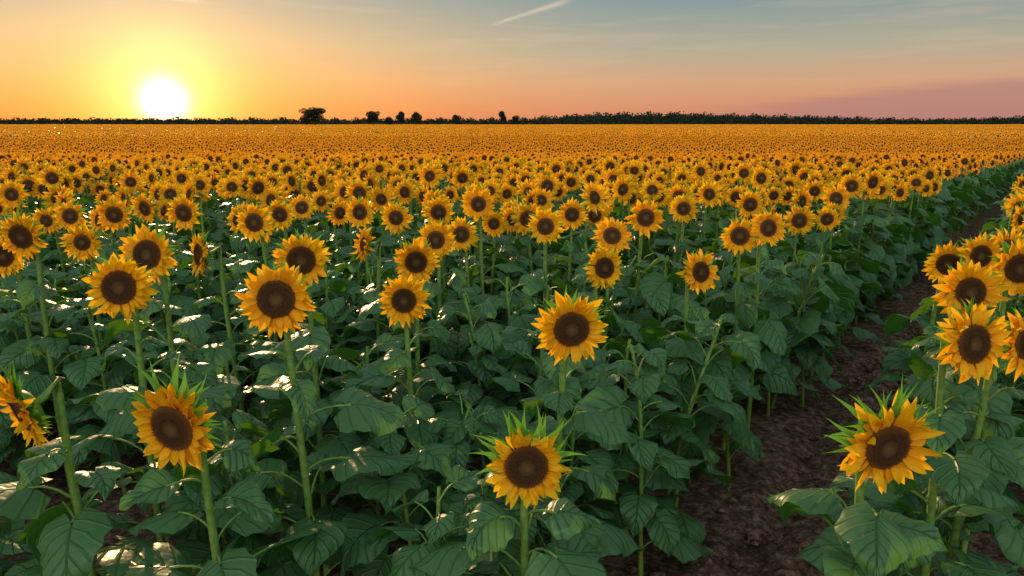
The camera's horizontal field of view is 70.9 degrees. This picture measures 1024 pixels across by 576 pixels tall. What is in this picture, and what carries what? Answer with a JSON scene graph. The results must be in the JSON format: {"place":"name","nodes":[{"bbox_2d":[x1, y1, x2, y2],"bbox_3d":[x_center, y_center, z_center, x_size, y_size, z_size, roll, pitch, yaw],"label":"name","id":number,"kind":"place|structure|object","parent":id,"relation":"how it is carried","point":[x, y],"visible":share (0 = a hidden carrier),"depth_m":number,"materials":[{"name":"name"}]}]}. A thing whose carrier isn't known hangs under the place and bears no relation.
{"place":"outdoors","nodes":[
{"label":"outdoors","id":0,"kind":"place"},
{"bbox_2d":[0,154,1023,412],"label":"sunflower field","id":1,"kind":"structure","parent":0,"point":[694,198],"depth_m":8.43,"materials":[{"name":"yellow plant"}]},
{"bbox_2d":[0,175,1023,575],"bbox_3d":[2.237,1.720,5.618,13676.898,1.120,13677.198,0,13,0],"label":"ground","id":2,"kind":"structure","parent":0,"point":[764,477],"depth_m":5.09,"materials":[{"name":"soil"}]},
{"bbox_2d":[0,235,91,481],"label":"sunflower","id":3,"kind":"object","parent":2,"relation":"on","point":[9,261],"visible":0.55,"depth_m":4.64,"materials":[{"name":"green plant"}]},
{"bbox_2d":[0,209,122,501],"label":"sunflower","id":4,"kind":"object","parent":2,"relation":"on","point":[19,232],"visible":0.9,"depth_m":4.37,"materials":[{"name":"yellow plant"}]},
{"bbox_2d":[37,198,119,379],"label":"sunflower","id":5,"kind":"object","parent":2,"relation":"on","point":[68,215],"visible":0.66,"depth_m":6.01,"materials":[{"name":"yellow plant"}]},
{"bbox_2d":[50,221,135,398],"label":"sunflower","id":6,"kind":"object","parent":2,"relation":"on","point":[82,243],"visible":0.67,"depth_m":5.00,"materials":[{"name":"plant"}]},
{"bbox_2d":[82,197,182,365],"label":"sunflower","id":7,"kind":"object","parent":2,"relation":"on","point":[114,214],"visible":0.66,"depth_m":5.50,"materials":[{"name":"yellow plant"}]},
{"bbox_2d":[65,252,253,542],"bbox_3d":[-1.630,0.808,3.255,0.869,2.021,0.744,0,13,0],"label":"sunflower","id":8,"kind":"object","parent":2,"relation":"on","point":[122,285],"visible":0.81,"depth_m":2.94,"materials":[{"name":"green plant"}]},
{"bbox_2d":[91,224,240,531],"bbox_3d":[-1.795,0.652,3.857,0.753,2.057,0.739,0,13,0],"label":"sunflower","id":9,"kind":"object","parent":2,"relation":"on","point":[148,248],"visible":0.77,"depth_m":3.65,"materials":[{"name":"green plant"}]},
{"bbox_2d":[165,191,233,365],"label":"sunflower","id":10,"kind":"object","parent":2,"relation":"on","point":[184,213],"visible":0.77,"depth_m":5.57,"materials":[{"name":"plant"}]},
{"bbox_2d":[96,353,324,575],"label":"sunflower","id":11,"kind":"object","parent":2,"relation":"on","point":[172,422],"visible":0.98,"depth_m":2.40,"materials":[{"name":"green plant"}]},
{"bbox_2d":[161,230,281,461],"bbox_3d":[-1.755,0.552,4.619,0.741,1.909,0.790,0,13,0],"label":"sunflower","id":12,"kind":"object","parent":2,"relation":"on","point":[219,354],"visible":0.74,"depth_m":4.38,"materials":[{"name":"green plant"}]},
{"bbox_2d":[228,202,320,373],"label":"sunflower","id":13,"kind":"object","parent":2,"relation":"on","point":[253,221],"visible":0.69,"depth_m":5.00,"materials":[{"name":"yellow plant"}]},
{"bbox_2d":[243,199,330,334],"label":"sunflower","id":14,"kind":"object","parent":2,"relation":"on","point":[281,214],"visible":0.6,"depth_m":5.99,"materials":[{"name":"yellow plant"}]},
{"bbox_2d":[249,227,362,573],"bbox_3d":[-0.988,0.660,3.873,0.742,2.035,0.776,0,13,0],"label":"sunflower","id":15,"kind":"object","parent":2,"relation":"on","point":[307,253],"visible":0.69,"depth_m":3.66,"materials":[{"name":"green plant"}]},
{"bbox_2d":[299,107,326,124],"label":"tree","id":16,"kind":"object","parent":2,"relation":"on","point":[314,114],"visible":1,"depth_m":386.83,"materials":[{"name":"green plant"}]},
{"bbox_2d":[216,257,421,575],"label":"sunflower","id":17,"kind":"object","parent":2,"relation":"on","point":[263,309],"visible":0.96,"depth_m":2.94,"materials":[{"name":"green plant"}]},
{"bbox_2d":[344,195,400,354],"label":"sunflower","id":18,"kind":"object","parent":2,"relation":"on","point":[360,211],"visible":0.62,"depth_m":5.80,"materials":[{"name":"yellow plant"}]},
{"bbox_2d":[365,111,379,124],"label":"tree","id":19,"kind":"object","parent":2,"relation":"on","point":[372,116],"visible":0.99,"depth_m":388.36,"materials":[{"name":"green plant"}]},
{"bbox_2d":[328,226,424,389],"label":"sunflower","id":20,"kind":"object","parent":2,"relation":"on","point":[365,243],"visible":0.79,"depth_m":5.09,"materials":[{"name":"green plant"}]},
{"bbox_2d":[383,116,393,124],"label":"tree","id":21,"kind":"object","parent":2,"relation":"on","point":[389,120],"visible":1,"depth_m":408.69,"materials":[{"name":"green plant"}]},
{"bbox_2d":[395,111,404,124],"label":"tree","id":22,"kind":"object","parent":2,"relation":"on","point":[400,117],"visible":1,"depth_m":388.24,"materials":[{"name":"green plant"}]},
{"bbox_2d":[341,272,460,545],"bbox_3d":[-0.543,0.787,3.811,0.624,1.814,0.795,0,13,0],"label":"sunflower","id":23,"kind":"object","parent":2,"relation":"on","point":[403,300],"visible":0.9,"depth_m":3.65,"materials":[{"name":"green plant"}]},
{"bbox_2d":[364,199,452,355],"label":"sunflower","id":24,"kind":"object","parent":2,"relation":"on","point":[395,216],"visible":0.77,"depth_m":5.79,"materials":[{"name":"yellow plant"}]},
{"bbox_2d":[410,112,421,124],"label":"tree","id":25,"kind":"object","parent":2,"relation":"on","point":[415,118],"visible":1,"depth_m":388.49,"materials":[{"name":"green plant"}]},
{"bbox_2d":[361,237,473,453],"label":"sunflower","id":26,"kind":"object","parent":2,"relation":"on","point":[416,261],"visible":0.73,"depth_m":4.33,"materials":[{"name":"green plant"}]},
{"bbox_2d":[416,219,483,411],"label":"sunflower","id":27,"kind":"object","parent":2,"relation":"on","point":[438,237],"visible":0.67,"depth_m":4.85,"materials":[{"name":"plant"}]},
{"bbox_2d":[419,195,486,345],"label":"sunflower","id":28,"kind":"object","parent":2,"relation":"on","point":[437,209],"visible":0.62,"depth_m":6.01,"materials":[{"name":"plant"}]},
{"bbox_2d":[452,114,461,124],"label":"tree","id":29,"kind":"object","parent":2,"relation":"on","point":[455,117],"visible":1,"depth_m":398.49,"materials":[{"name":"green plant"}]},
{"bbox_2d":[421,216,518,396],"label":"sunflower","id":30,"kind":"object","parent":2,"relation":"on","point":[464,233],"visible":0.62,"depth_m":5.21,"materials":[{"name":"plant"}]},
{"bbox_2d":[456,187,529,355],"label":"sunflower","id":31,"kind":"object","parent":2,"relation":"on","point":[478,205],"visible":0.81,"depth_m":5.84,"materials":[{"name":"plant"}]},
{"bbox_2d":[499,111,506,124],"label":"tree","id":32,"kind":"object","parent":2,"relation":"on","point":[502,116],"visible":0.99,"depth_m":388.40,"materials":[{"name":"green plant"}]},
{"bbox_2d":[408,399,605,575],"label":"sunflower","id":33,"kind":"object","parent":2,"relation":"on","point":[527,467],"visible":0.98,"depth_m":2.40,"materials":[{"name":"green plant"}]},
{"bbox_2d":[0,110,1023,124],"bbox_3d":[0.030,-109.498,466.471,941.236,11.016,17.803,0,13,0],"label":"distant treeline","id":34,"kind":"object","parent":2,"relation":"on","point":[647,118],"visible":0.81,"depth_m":461.40,"materials":[{"name":"green plant"}]},
{"bbox_2d":[512,115,519,124],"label":"tree","id":35,"kind":"object","parent":2,"relation":"on","point":[515,119],"visible":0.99,"depth_m":403.60,"materials":[{"name":"green plant"}]},
{"bbox_2d":[516,207,575,316],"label":"sunflower","id":36,"kind":"object","parent":2,"relation":"on","point":[544,226],"visible":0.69,"depth_m":5.00,"materials":[{"name":"plant"}]},
{"bbox_2d":[480,288,644,575],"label":"sunflower","id":37,"kind":"object","parent":2,"relation":"on","point":[566,325],"visible":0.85,"depth_m":2.90,"materials":[{"name":"green plant"}]},
{"bbox_2d":[547,197,589,287],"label":"sunflower","id":38,"kind":"object","parent":2,"relation":"on","point":[572,215],"visible":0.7,"depth_m":6.00,"materials":[{"name":"yellow plant"}]},
{"bbox_2d":[540,245,658,454],"bbox_3d":[0.527,0.610,4.560,0.735,1.825,0.706,0,13,0],"label":"sunflower","id":39,"kind":"object","parent":2,"relation":"on","point":[603,267],"visible":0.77,"depth_m":4.30,"materials":[{"name":"yellow plant"}]},
{"bbox_2d":[567,217,660,448],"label":"sunflower","id":40,"kind":"object","parent":2,"relation":"on","point":[611,232],"visible":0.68,"depth_m":4.84,"materials":[{"name":"plant"}]},
{"bbox_2d":[598,198,672,399],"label":"sunflower","id":41,"kind":"object","parent":2,"relation":"on","point":[644,216],"visible":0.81,"depth_m":5.19,"materials":[{"name":"green plant"}]},
{"bbox_2d":[629,248,742,507],"bbox_3d":[1.072,0.626,4.522,0.739,1.808,0.650,0,13,0],"label":"sunflower","id":42,"kind":"object","parent":2,"relation":"on","point":[698,273],"visible":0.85,"depth_m":4.34,"materials":[{"name":"green plant"}]},
{"bbox_2d":[688,216,770,449],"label":"sunflower","id":43,"kind":"object","parent":2,"relation":"on","point":[737,237],"visible":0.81,"depth_m":5.10,"materials":[{"name":"plant"}]},
{"bbox_2d":[717,209,799,429],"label":"sunflower","id":44,"kind":"object","parent":2,"relation":"on","point":[772,336],"visible":0.91,"depth_m":5.10,"materials":[{"name":"green plant"}]},
{"bbox_2d":[625,271,947,575],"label":"soil clods","id":45,"kind":"object","parent":2,"relation":"on","point":[755,539],"visible":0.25,"depth_m":4.80,"materials":[{"name":"brown soil"}]},
{"bbox_2d":[766,375,949,575],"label":"sunflower","id":46,"kind":"object","parent":2,"relation":"on","point":[884,446],"visible":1,"depth_m":2.10,"materials":[{"name":"yellow plant"}]},
{"bbox_2d":[839,240,964,452],"bbox_3d":[2.679,0.575,4.664,0.617,1.843,0.747,-8,15,-32],"label":"sunflower","id":47,"kind":"object","parent":2,"relation":"on","point":[939,261],"visible":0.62,"depth_m":4.56,"materials":[{"name":"green plant"}]},
{"bbox_2d":[791,296,1023,575],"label":"sunflower","id":48,"kind":"object","parent":2,"relation":"on","point":[972,343],"visible":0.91,"depth_m":2.52,"materials":[{"name":"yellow plant"}]},
{"bbox_2d":[843,257,1012,575],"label":"sunflower","id":49,"kind":"object","parent":2,"relation":"on","point":[967,281],"visible":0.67,"depth_m":3.00,"materials":[{"name":"plant"}]},
{"bbox_2d":[867,308,1023,575],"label":"sunflower","id":50,"kind":"object","parent":2,"relation":"on","point":[1000,456],"visible":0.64,"depth_m":2.83,"materials":[{"name":"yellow plant"}]},
{"bbox_2d":[882,230,1023,409],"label":"sunflower","id":51,"kind":"object","parent":2,"relation":"on","point":[981,248],"visible":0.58,"depth_m":4.37,"materials":[{"name":"yellow plant"}]},
{"bbox_2d":[909,237,1023,562],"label":"sunflower","id":52,"kind":"object","parent":2,"relation":"on","point":[1009,265],"visible":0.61,"depth_m":3.43,"materials":[{"name":"plant"}]},
{"bbox_2d":[0,134,1023,245],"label":"distant sunflower field","id":53,"kind":"structure","parent":0,"point":[978,170],"depth_m":43.04,"materials":[{"name":"yellow plant"}]},
{"bbox_2d":[0,124,1023,139],"bbox_3d":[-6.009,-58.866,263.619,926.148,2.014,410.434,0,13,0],"label":"farthest sunflower field","id":54,"kind":"structure","parent":0,"point":[942,131],"depth_m":144.51,"materials":[{"name":"orange plant"}]},
{"bbox_2d":[0,0,1023,120],"label":"sky","id":55,"kind":"structure","parent":0,"point":[81,59],"materials":[{"name":"orange"}]}
]}

